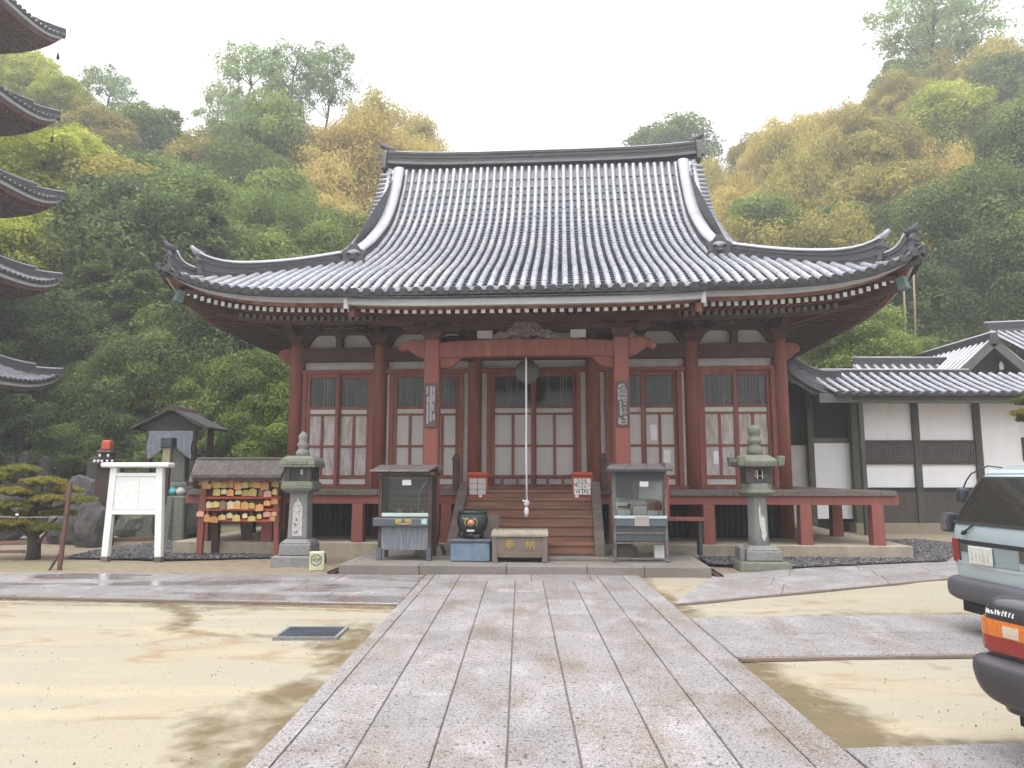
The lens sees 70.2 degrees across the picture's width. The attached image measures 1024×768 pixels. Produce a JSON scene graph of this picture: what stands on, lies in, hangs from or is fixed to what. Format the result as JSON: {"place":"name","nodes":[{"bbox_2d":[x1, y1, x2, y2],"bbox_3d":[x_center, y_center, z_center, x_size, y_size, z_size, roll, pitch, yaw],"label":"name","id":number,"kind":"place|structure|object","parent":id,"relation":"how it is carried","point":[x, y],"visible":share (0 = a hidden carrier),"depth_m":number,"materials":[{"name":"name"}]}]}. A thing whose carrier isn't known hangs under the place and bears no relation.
{"place":"outdoors","nodes":[
{"label":"outdoors","id":0,"kind":"place"},
{"bbox_2d":[0,443,261,521],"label":"hill","id":1,"kind":"structure","parent":0,"point":[223,512],"depth_m":25.23,"materials":[{"name":"green plant"}]},
{"bbox_2d":[0,49,74,104],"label":"broadleaf tree","id":2,"kind":"object","parent":1,"relation":"on","point":[14,78],"visible":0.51,"depth_m":53.35,"materials":[{"name":"green plant"}]},
{"bbox_2d":[0,215,82,277],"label":"broadleaf tree","id":3,"kind":"object","parent":1,"relation":"on","point":[22,233],"visible":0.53,"depth_m":29.41,"materials":[{"name":"green plant"}]},
{"bbox_2d":[0,124,97,190],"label":"broadleaf tree","id":4,"kind":"object","parent":1,"relation":"on","point":[33,147],"visible":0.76,"depth_m":33.86,"materials":[{"name":"green plant"}]},
{"bbox_2d":[21,67,96,132],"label":"broadleaf tree","id":5,"kind":"object","parent":1,"relation":"on","point":[63,91],"visible":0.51,"depth_m":51.70,"materials":[{"name":"green plant"}]},
{"bbox_2d":[0,284,124,373],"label":"evergreen tree","id":6,"kind":"object","parent":1,"relation":"on","point":[61,338],"visible":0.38,"depth_m":26.73,"materials":[{"name":"green plant"}]},
{"bbox_2d":[5,223,140,445],"bbox_3d":[-16.425,-1.553,29.453,8.253,10.239,6.896,2,-7,-16],"label":"conifer tree","id":7,"kind":"object","parent":1,"relation":"on","point":[94,272],"visible":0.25,"depth_m":28.91,"materials":[{"name":"green plant"}]},
{"bbox_2d":[27,358,136,482],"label":"evergreen tree","id":8,"kind":"object","parent":1,"relation":"on","point":[64,392],"visible":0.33,"depth_m":24.23,"materials":[{"name":"green plant"}]},
{"bbox_2d":[51,96,142,158],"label":"broadleaf tree","id":9,"kind":"object","parent":1,"relation":"on","point":[107,125],"visible":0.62,"depth_m":51.43,"materials":[{"name":"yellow plant"}]},
{"bbox_2d":[71,61,143,110],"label":"tall tree","id":10,"kind":"object","parent":1,"relation":"on","point":[118,93],"visible":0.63,"depth_m":59.69,"materials":[{"name":"green plant"}]},
{"bbox_2d":[50,144,170,250],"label":"broadleaf tree","id":11,"kind":"object","parent":1,"relation":"on","point":[102,164],"visible":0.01,"depth_m":33.68,"materials":[{"name":"green plant"}]},
{"bbox_2d":[67,251,158,445],"bbox_3d":[-14.818,-1.088,28.583,6.825,8.577,6.510,-3,-8,22],"label":"conifer tree","id":12,"kind":"object","parent":1,"relation":"on","point":[134,272],"visible":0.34,"depth_m":28.20,"materials":[{"name":"green plant"}]},
{"bbox_2d":[67,324,209,437],"bbox_3d":[-12.909,0.763,25.570,4.758,5.982,4.829,3,-8,-22],"label":"evergreen tree","id":13,"kind":"object","parent":1,"relation":"on","point":[137,369],"visible":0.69,"depth_m":24.39,"materials":[{"name":"green plant"}]},
{"bbox_2d":[23,164,270,300],"bbox_3d":[-16.120,-4.781,32.927,8.806,10.978,9.944,-3,-8,22],"label":"tree","id":14,"kind":"object","parent":1,"relation":"on","point":[86,199],"visible":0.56,"depth_m":30.33,"materials":[{"name":"green plant"}]},
{"bbox_2d":[110,98,191,157],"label":"broadleaf tree","id":15,"kind":"object","parent":1,"relation":"on","point":[159,126],"visible":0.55,"depth_m":55.17,"materials":[{"name":"green plant"}]},
{"bbox_2d":[88,163,265,265],"bbox_3d":[-16.187,-5.406,34.802,8.894,10.062,8.889,4,-8,-29],"label":"broadleaf tree","id":16,"kind":"object","parent":1,"relation":"on","point":[227,190],"visible":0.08,"depth_m":34.01,"materials":[{"name":"green plant"}]},
{"bbox_2d":[137,182,237,347],"bbox_3d":[-13.273,-3.389,30.881,8.002,10.885,7.380,-6,-9,38],"label":"conifer tree","id":17,"kind":"object","parent":1,"relation":"on","point":[219,234],"visible":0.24,"depth_m":30.86,"materials":[{"name":"green plant"}]},
{"bbox_2d":[160,126,228,174],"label":"broadleaf tree","id":18,"kind":"object","parent":1,"relation":"on","point":[194,149],"visible":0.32,"depth_m":50.57,"materials":[{"name":"green plant"}]},
{"bbox_2d":[127,287,268,456],"bbox_3d":[-11.214,-0.369,27.678,6.256,8.467,5.836,6,-9,-40],"label":"broadleaf tree","id":19,"kind":"object","parent":1,"relation":"on","point":[143,324],"visible":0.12,"depth_m":25.94,"materials":[{"name":"green plant"}]},
{"bbox_2d":[156,356,262,455],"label":"broadleaf tree","id":20,"kind":"object","parent":1,"relation":"on","point":[188,387],"visible":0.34,"depth_m":24.36,"materials":[{"name":"green plant"}]},
{"bbox_2d":[151,294,289,456],"bbox_3d":[-10.263,-0.280,27.293,5.563,8.065,5.710,7,-10,-43],"label":"evergreen tree","id":21,"kind":"object","parent":1,"relation":"on","point":[204,324],"visible":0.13,"depth_m":25.32,"materials":[{"name":"green plant"}]},
{"bbox_2d":[189,75,251,138],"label":"tall tree","id":22,"kind":"object","parent":1,"relation":"on","point":[231,101],"visible":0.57,"depth_m":56.35,"materials":[{"name":"green plant"}]},
{"bbox_2d":[198,137,307,198],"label":"broadleaf tree","id":23,"kind":"object","parent":1,"relation":"on","point":[235,168],"visible":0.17,"depth_m":44.47,"materials":[{"name":"green plant"}]},
{"bbox_2d":[206,36,305,121],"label":"tall tree","id":24,"kind":"object","parent":1,"relation":"on","point":[251,64],"visible":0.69,"depth_m":58.17,"materials":[{"name":"green plant"}]},
{"bbox_2d":[222,81,310,177],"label":"broadleaf tree","id":25,"kind":"object","parent":1,"relation":"on","point":[275,119],"visible":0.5,"depth_m":49.09,"materials":[{"name":"green plant"}]},
{"bbox_2d":[225,184,308,241],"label":"broadleaf tree","id":26,"kind":"object","parent":1,"relation":"on","point":[262,213],"visible":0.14,"depth_m":39.22,"materials":[{"name":"green plant"}]},
{"bbox_2d":[229,162,325,234],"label":"broadleaf tree","id":27,"kind":"object","parent":1,"relation":"on","point":[280,177],"visible":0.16,"depth_m":42.46,"materials":[{"name":"green plant"}]},
{"bbox_2d":[253,31,335,118],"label":"tall tree","id":28,"kind":"object","parent":1,"relation":"on","point":[304,87],"visible":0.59,"depth_m":59.85,"materials":[{"name":"green plant"}]},
{"bbox_2d":[239,218,356,260],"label":"broadleaf tree","id":29,"kind":"object","parent":1,"relation":"on","point":[275,250],"visible":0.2,"depth_m":34.58,"materials":[{"name":"green plant"}]},
{"bbox_2d":[262,185,369,250],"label":"broadleaf tree","id":30,"kind":"object","parent":1,"relation":"on","point":[349,222],"visible":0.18,"depth_m":36.37,"materials":[{"name":"green plant"}]},
{"bbox_2d":[281,37,370,128],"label":"tall tree","id":31,"kind":"object","parent":1,"relation":"on","point":[334,73],"visible":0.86,"depth_m":60.96,"materials":[{"name":"green plant"}]},
{"bbox_2d":[282,115,380,204],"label":"bamboo clump","id":32,"kind":"object","parent":1,"relation":"on","point":[312,137],"visible":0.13,"depth_m":49.87,"materials":[{"name":"yellow plant"}]},
{"bbox_2d":[298,139,381,217],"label":"bamboo clump","id":33,"kind":"object","parent":1,"relation":"on","point":[342,172],"visible":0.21,"depth_m":48.73,"materials":[{"name":"yellow plant"}]},
{"bbox_2d":[315,99,423,210],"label":"bamboo clump","id":34,"kind":"object","parent":1,"relation":"on","point":[354,133],"visible":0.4,"depth_m":50.73,"materials":[{"name":"yellow plant"}]},
{"bbox_2d":[329,82,454,150],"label":"bamboo clump","id":35,"kind":"object","parent":1,"relation":"on","point":[424,126],"visible":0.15,"depth_m":57.31,"materials":[{"name":"yellow plant"}]},
{"bbox_2d":[66,540,272,558],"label":"gravel","id":36,"kind":"structure","parent":0,"point":[141,551],"depth_m":14.02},
{"bbox_2d":[188,457,284,555],"bbox_3d":[-5.200,2.384,14.113,1.900,1.907,0.900,0,-7,1],"label":"votive rack","id":37,"kind":"object","parent":36,"relation":"on","point":[246,469],"visible":0.77,"depth_m":13.93,"materials":[{"name":"red paint"}]},
{"bbox_2d":[0,572,423,605],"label":"paving","id":38,"kind":"structure","parent":0,"point":[378,589],"depth_m":10.14,"materials":[{"name":"stone"}]},
{"bbox_2d":[0,522,1023,767],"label":"ground","id":39,"kind":"structure","parent":0,"point":[142,714],"depth_m":5.79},
{"bbox_2d":[0,390,64,465],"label":"shrub","id":40,"kind":"object","parent":39,"relation":"on","point":[20,423],"visible":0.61,"depth_m":22.32,"materials":[{"name":"green plant"}]},
{"bbox_2d":[0,0,65,402],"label":"pagoda","id":41,"kind":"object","parent":39,"relation":"on","point":[22,30],"visible":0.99,"depth_m":23.74,"materials":[{"name":"grey tile"}]},
{"bbox_2d":[0,391,80,489],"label":"shrub","id":42,"kind":"object","parent":39,"relation":"on","point":[45,408],"visible":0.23,"depth_m":22.89,"materials":[{"name":"green plant"}]},
{"bbox_2d":[0,462,99,559],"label":"pruned pine","id":43,"kind":"object","parent":39,"relation":"on","point":[32,532],"visible":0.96,"depth_m":13.66,"materials":[{"name":"green plant"}]},
{"bbox_2d":[17,416,131,486],"bbox_3d":[-13.655,2.416,22.847,3.102,2.902,2.792,5,-9,-37],"label":"shrub","id":44,"kind":"object","parent":39,"relation":"on","point":[76,440],"visible":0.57,"depth_m":22.20,"materials":[{"name":"green plant"}]},
{"bbox_2d":[73,496,105,547],"bbox_3d":[-9.309,3.157,16.160,0.688,1.334,0.705,5,-9,-37],"label":"boulder","id":45,"kind":"object","parent":39,"relation":"on","point":[89,520],"visible":0.62,"depth_m":15.94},
{"bbox_2d":[51,404,153,474],"bbox_3d":[-13.105,2.340,23.889,3.077,3.280,3.620,-6,-9,39],"label":"shrub","id":46,"kind":"object","parent":39,"relation":"on","point":[119,423],"visible":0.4,"depth_m":23.31,"materials":[{"name":"green plant"}]},
{"bbox_2d":[100,462,174,562],"bbox_3d":[-6.940,2.363,13.410,1.290,1.822,0.260,0,-7,3],"label":"notice board","id":47,"kind":"object","parent":39,"relation":"on","point":[136,494],"visible":0.98,"depth_m":13.40,"materials":[{"name":"white paint"}]},
{"bbox_2d":[130,404,228,536],"bbox_3d":[-8.621,2.281,18.863,1.960,3.382,1.480,0,-7,0],"label":"monument shelter","id":48,"kind":"object","parent":39,"relation":"on","point":[171,417],"visible":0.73,"depth_m":18.43,"materials":[{"name":"grey"}]},
{"bbox_2d":[199,411,287,456],"bbox_3d":[-8.142,2.295,22.976,3.261,2.879,3.048,3,-8,-26],"label":"shrub","id":49,"kind":"object","parent":39,"relation":"on","point":[241,430],"visible":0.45,"depth_m":22.65,"materials":[{"name":"green plant"}]},
{"bbox_2d":[201,347,289,456],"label":"broadleaf tree","id":50,"kind":"object","parent":39,"relation":"on","point":[257,374],"visible":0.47,"depth_m":24.15,"materials":[{"name":"green plant"}]},
{"bbox_2d":[228,398,288,456],"bbox_3d":[-7.546,2.157,23.910,3.156,3.379,3.933,2,-8,-17],"label":"shrub","id":51,"kind":"object","parent":39,"relation":"on","point":[277,425],"visible":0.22,"depth_m":22.91,"materials":[{"name":"green plant"}]},
{"bbox_2d":[270,431,325,567],"bbox_3d":[-3.761,2.034,13.000,0.768,2.370,0.768,0,-7,2],"label":"stone lantern","id":52,"kind":"object","parent":39,"relation":"on","point":[301,484],"visible":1,"depth_m":12.79,"materials":[{"name":"grey stone"}]},
{"bbox_2d":[0,578,975,661],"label":"kerb","id":53,"kind":"structure","parent":39,"relation":"on","point":[682,604],"depth_m":8.92,"materials":[{"name":"stone"}]},
{"bbox_2d":[339,550,711,577],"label":"stone platform","id":54,"kind":"structure","parent":39,"relation":"on","point":[682,564],"depth_m":11.49,"materials":[{"name":"stone"}]},
{"bbox_2d":[369,465,442,560],"bbox_3d":[-1.808,2.182,12.495,1.135,1.589,0.740,-1,-7,4],"label":"candle cabinet","id":55,"kind":"object","parent":54,"relation":"on","point":[406,519],"visible":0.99,"depth_m":12.29,"materials":[{"name":"grey metal"}]},
{"bbox_2d":[491,528,548,562],"bbox_3d":[0.142,2.669,12.120,0.940,0.530,0.510,-1,-7,4],"label":"offering box","id":56,"kind":"object","parent":54,"relation":"on","point":[519,543],"visible":1,"depth_m":11.90,"materials":[{"name":"brown wood"}]},
{"bbox_2d":[606,463,674,562],"bbox_3d":[2.136,2.134,12.195,1.116,1.610,0.735,-1,-7,4],"label":"incense cabinet","id":57,"kind":"object","parent":54,"relation":"on","point":[638,504],"visible":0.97,"depth_m":12.07,"materials":[{"name":"grey metal"}]},
{"bbox_2d":[156,132,926,559],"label":"temple hall","id":58,"kind":"structure","parent":39,"relation":"on","point":[584,278],"depth_m":15.61,"materials":[{"name":"grey tile"}]},
{"bbox_2d":[306,374,339,485],"bbox_3d":[-4.195,1.002,16.098,0.730,2.460,0.060,-1,-7,4],"label":"door","id":59,"kind":"structure","parent":58,"relation":"in","point":[323,390],"depth_m":16.11,"materials":[{"name":"red paint"}]},
{"bbox_2d":[337,374,369,485],"bbox_3d":[-3.499,1.004,16.112,0.730,2.460,0.060,-1,-7,4],"label":"door","id":60,"kind":"structure","parent":58,"relation":"in","point":[354,388],"depth_m":16.11,"materials":[{"name":"red paint"}]},
{"bbox_2d":[392,373,423,464],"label":"door","id":61,"kind":"structure","parent":58,"relation":"in","point":[408,412],"depth_m":15.98,"materials":[{"name":"red paint"}]},
{"bbox_2d":[440,373,458,485],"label":"door","id":62,"kind":"structure","parent":58,"relation":"in","point":[449,381],"depth_m":15.97,"materials":[{"name":"red paint"}]},
{"bbox_2d":[491,372,534,485],"bbox_3d":[0.022,0.964,15.794,0.940,2.460,0.060,-1,-7,4],"label":"door","id":63,"kind":"structure","parent":58,"relation":"in","point":[507,393],"depth_m":15.79,"materials":[{"name":"red paint"}]},
{"bbox_2d":[534,372,576,485],"bbox_3d":[0.920,0.962,15.779,0.940,2.460,0.060,-1,-7,4],"label":"door","id":64,"kind":"structure","parent":58,"relation":"in","point":[555,392],"depth_m":15.78,"materials":[{"name":"red paint"}]},
{"bbox_2d":[609,371,645,463],"bbox_3d":[2.475,0.942,15.617,0.740,2.460,0.060,-1,-7,4],"label":"door","id":65,"kind":"structure","parent":58,"relation":"in","point":[636,378],"depth_m":15.63,"materials":[{"name":"red paint"}]},
{"bbox_2d":[644,371,678,485],"bbox_3d":[3.175,0.943,15.631,0.740,2.460,0.060,-1,-7,4],"label":"door","id":66,"kind":"structure","parent":58,"relation":"in","point":[660,388],"depth_m":15.65,"materials":[{"name":"red paint"}]},
{"bbox_2d":[700,370,739,485],"bbox_3d":[4.412,0.924,15.477,0.750,2.460,0.060,-1,-7,4],"label":"door","id":67,"kind":"structure","parent":58,"relation":"in","point":[718,387],"depth_m":15.47,"materials":[{"name":"red paint"}]},
{"bbox_2d":[736,370,773,485],"bbox_3d":[5.125,0.926,15.491,0.750,2.460,0.060,-1,-7,4],"label":"door","id":68,"kind":"structure","parent":58,"relation":"in","point":[752,386],"depth_m":15.53,"materials":[{"name":"red paint"}]},
{"bbox_2d":[727,425,792,571],"bbox_3d":[4.208,1.934,12.531,0.869,2.450,0.832,0,-7,3],"label":"stone lantern","id":69,"kind":"object","parent":39,"relation":"on","point":[758,552],"visible":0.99,"depth_m":12.33,"materials":[{"name":"stone"}]},
{"bbox_2d":[787,358,861,530],"bbox_3d":[8.675,1.552,20.369,2.238,5.105,1.093,0,-7,0],"label":"covered passage","id":70,"kind":"object","parent":39,"relation":"on","point":[822,440],"visible":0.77,"depth_m":20.61,"materials":[{"name":"white paint"}]},
{"bbox_2d":[814,443,852,518],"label":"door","id":71,"kind":"structure","parent":70,"relation":"in","point":[832,460],"depth_m":20.59,"materials":[{"name":"white paint"}]},
{"bbox_2d":[698,538,952,566],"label":"gravel","id":72,"kind":"structure","parent":39,"relation":"on","point":[927,550],"depth_m":13.19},
{"bbox_2d":[852,357,946,368],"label":"storehouse","id":73,"kind":"structure","parent":39,"relation":"on","point":[897,362],"depth_m":24.68,"materials":[{"name":"grey tile"}]},
{"bbox_2d":[816,369,1023,534],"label":"white walled building","id":74,"kind":"structure","parent":39,"relation":"on","point":[930,441],"depth_m":20.47,"materials":[{"name":"paint"}]},
{"bbox_2d":[910,320,1023,374],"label":"priests quarters","id":75,"kind":"structure","parent":39,"relation":"on","point":[986,352],"depth_m":23.55,"materials":[{"name":"grey tile"}]},
{"bbox_2d":[16,0,1023,171],"label":"sky","id":76,"kind":"structure","parent":0,"point":[501,75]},
{"bbox_2d":[245,575,863,767],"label":"path","id":77,"kind":"structure","parent":0,"point":[749,717],"depth_m":5.14,"materials":[{"name":"stone"}]},
{"bbox_2d":[674,557,957,604],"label":"paving","id":78,"kind":"structure","parent":0,"point":[741,585],"depth_m":10.94,"materials":[{"name":"grey stone"}]},
{"bbox_2d":[690,614,987,661],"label":"paving","id":79,"kind":"structure","parent":0,"point":[737,638],"depth_m":7.04,"materials":[{"name":"grey stone"}]},
{"bbox_2d":[940,465,1023,614],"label":"parked van","id":80,"kind":"object","parent":79,"relation":"on","point":[986,525],"visible":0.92,"depth_m":7.03,"materials":[{"name":"silver metal"}]},
{"bbox_2d":[796,303,925,368],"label":"broadleaf tree","id":81,"kind":"object","parent":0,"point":[873,336],"visible":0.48,"depth_m":27.20,"materials":[{"name":"green plant"}]},
{"bbox_2d":[846,743,1023,767],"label":"paving","id":82,"kind":"structure","parent":0,"point":[1003,755],"depth_m":4.00,"materials":[{"name":"grey stone"}]},
{"bbox_2d":[972,594,1023,726],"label":"parked sedan","id":83,"kind":"object","parent":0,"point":[998,668],"visible":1,"depth_m":3.96,"materials":[{"name":"grey paint"}]},
{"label":"hill","id":84,"kind":"structure","parent":0,"visible":0},
{"bbox_2d":[618,106,725,166],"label":"broadleaf tree","id":85,"kind":"object","parent":84,"relation":"on","point":[675,130],"visible":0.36,"depth_m":76.70,"materials":[{"name":"green plant"}]},
{"bbox_2d":[721,188,807,245],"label":"broadleaf tree","id":86,"kind":"object","parent":84,"relation":"on","point":[762,211],"visible":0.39,"depth_m":45.00,"materials":[{"name":"green plant"}]},
{"bbox_2d":[742,112,818,185],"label":"bamboo clump","id":87,"kind":"object","parent":84,"relation":"on","point":[770,148],"visible":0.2,"depth_m":56.76,"materials":[{"name":"yellow plant"}]},
{"bbox_2d":[720,196,840,246],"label":"bamboo clump","id":88,"kind":"object","parent":84,"relation":"on","point":[749,238],"visible":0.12,"depth_m":43.77,"materials":[{"name":"yellow plant"}]},
{"bbox_2d":[755,140,836,215],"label":"bamboo clump","id":89,"kind":"object","parent":84,"relation":"on","point":[821,177],"visible":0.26,"depth_m":51.38,"materials":[{"name":"yellow plant"}]},
{"bbox_2d":[782,114,857,198],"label":"bamboo clump","id":90,"kind":"object","parent":84,"relation":"on","point":[826,150],"visible":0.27,"depth_m":52.81,"materials":[{"name":"yellow plant"}]},
{"bbox_2d":[777,219,863,247],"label":"broadleaf tree","id":91,"kind":"object","parent":84,"relation":"on","point":[821,240],"visible":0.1,"depth_m":40.91,"materials":[{"name":"green plant"}]},
{"bbox_2d":[778,192,880,246],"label":"bamboo clump","id":92,"kind":"object","parent":84,"relation":"on","point":[853,224],"visible":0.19,"depth_m":42.32,"materials":[{"name":"yellow plant"}]},
{"bbox_2d":[812,101,899,168],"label":"broadleaf tree","id":93,"kind":"object","parent":84,"relation":"on","point":[856,122],"visible":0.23,"depth_m":54.64,"materials":[{"name":"yellow plant"}]},
{"bbox_2d":[821,112,939,191],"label":"broadleaf tree","id":94,"kind":"object","parent":84,"relation":"on","point":[873,146],"visible":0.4,"depth_m":48.89,"materials":[{"name":"yellow plant"}]},
{"bbox_2d":[858,66,925,118],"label":"broadleaf tree","id":95,"kind":"object","parent":84,"relation":"on","point":[888,91],"visible":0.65,"depth_m":61.37,"materials":[{"name":"yellow plant"}]},
{"bbox_2d":[845,156,942,227],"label":"broadleaf tree","id":96,"kind":"object","parent":84,"relation":"on","point":[900,177],"visible":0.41,"depth_m":45.28,"materials":[{"name":"yellow plant"}]},
{"bbox_2d":[859,0,989,69],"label":"tall tree","id":97,"kind":"object","parent":84,"relation":"on","point":[890,46],"visible":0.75,"depth_m":65.41,"materials":[{"name":"green plant"}]},
{"bbox_2d":[877,246,1004,345],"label":"evergreen tree","id":98,"kind":"object","parent":84,"relation":"on","point":[947,286],"visible":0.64,"depth_m":31.87,"materials":[{"name":"green plant"}]},
{"bbox_2d":[908,136,977,184],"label":"bamboo clump","id":99,"kind":"object","parent":84,"relation":"on","point":[955,164],"visible":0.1,"depth_m":48.49,"materials":[{"name":"yellow plant"}]},
{"bbox_2d":[895,74,999,162],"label":"broadleaf tree","id":100,"kind":"object","parent":84,"relation":"on","point":[943,116],"visible":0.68,"depth_m":52.28,"materials":[{"name":"green plant"}]},
{"bbox_2d":[873,154,1023,312],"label":"evergreen tree","id":101,"kind":"object","parent":84,"relation":"on","point":[940,212],"visible":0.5,"depth_m":33.82,"materials":[{"name":"green plant"}]},
{"bbox_2d":[877,0,1023,67],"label":"tree","id":102,"kind":"object","parent":84,"relation":"on","point":[998,23],"visible":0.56,"depth_m":65.81,"materials":[{"name":"green plant"}]},
{"bbox_2d":[938,210,1023,360],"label":"evergreen tree","id":103,"kind":"object","parent":84,"relation":"on","point":[1012,257],"visible":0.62,"depth_m":31.83,"materials":[{"name":"green plant"}]},
{"bbox_2d":[938,29,1023,102],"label":"bamboo clump","id":104,"kind":"object","parent":84,"relation":"on","point":[993,47],"visible":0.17,"depth_m":60.44,"materials":[{"name":"yellow plant"}]},
{"bbox_2d":[956,79,1023,200],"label":"evergreen tree","id":105,"kind":"object","parent":84,"relation":"on","point":[1006,138],"visible":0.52,"depth_m":39.20,"materials":[{"name":"green plant"}]},
{"bbox_2d":[964,47,1023,113],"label":"evergreen tree","id":106,"kind":"object","parent":84,"relation":"on","point":[995,73],"visible":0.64,"depth_m":57.30,"materials":[{"name":"green plant"}]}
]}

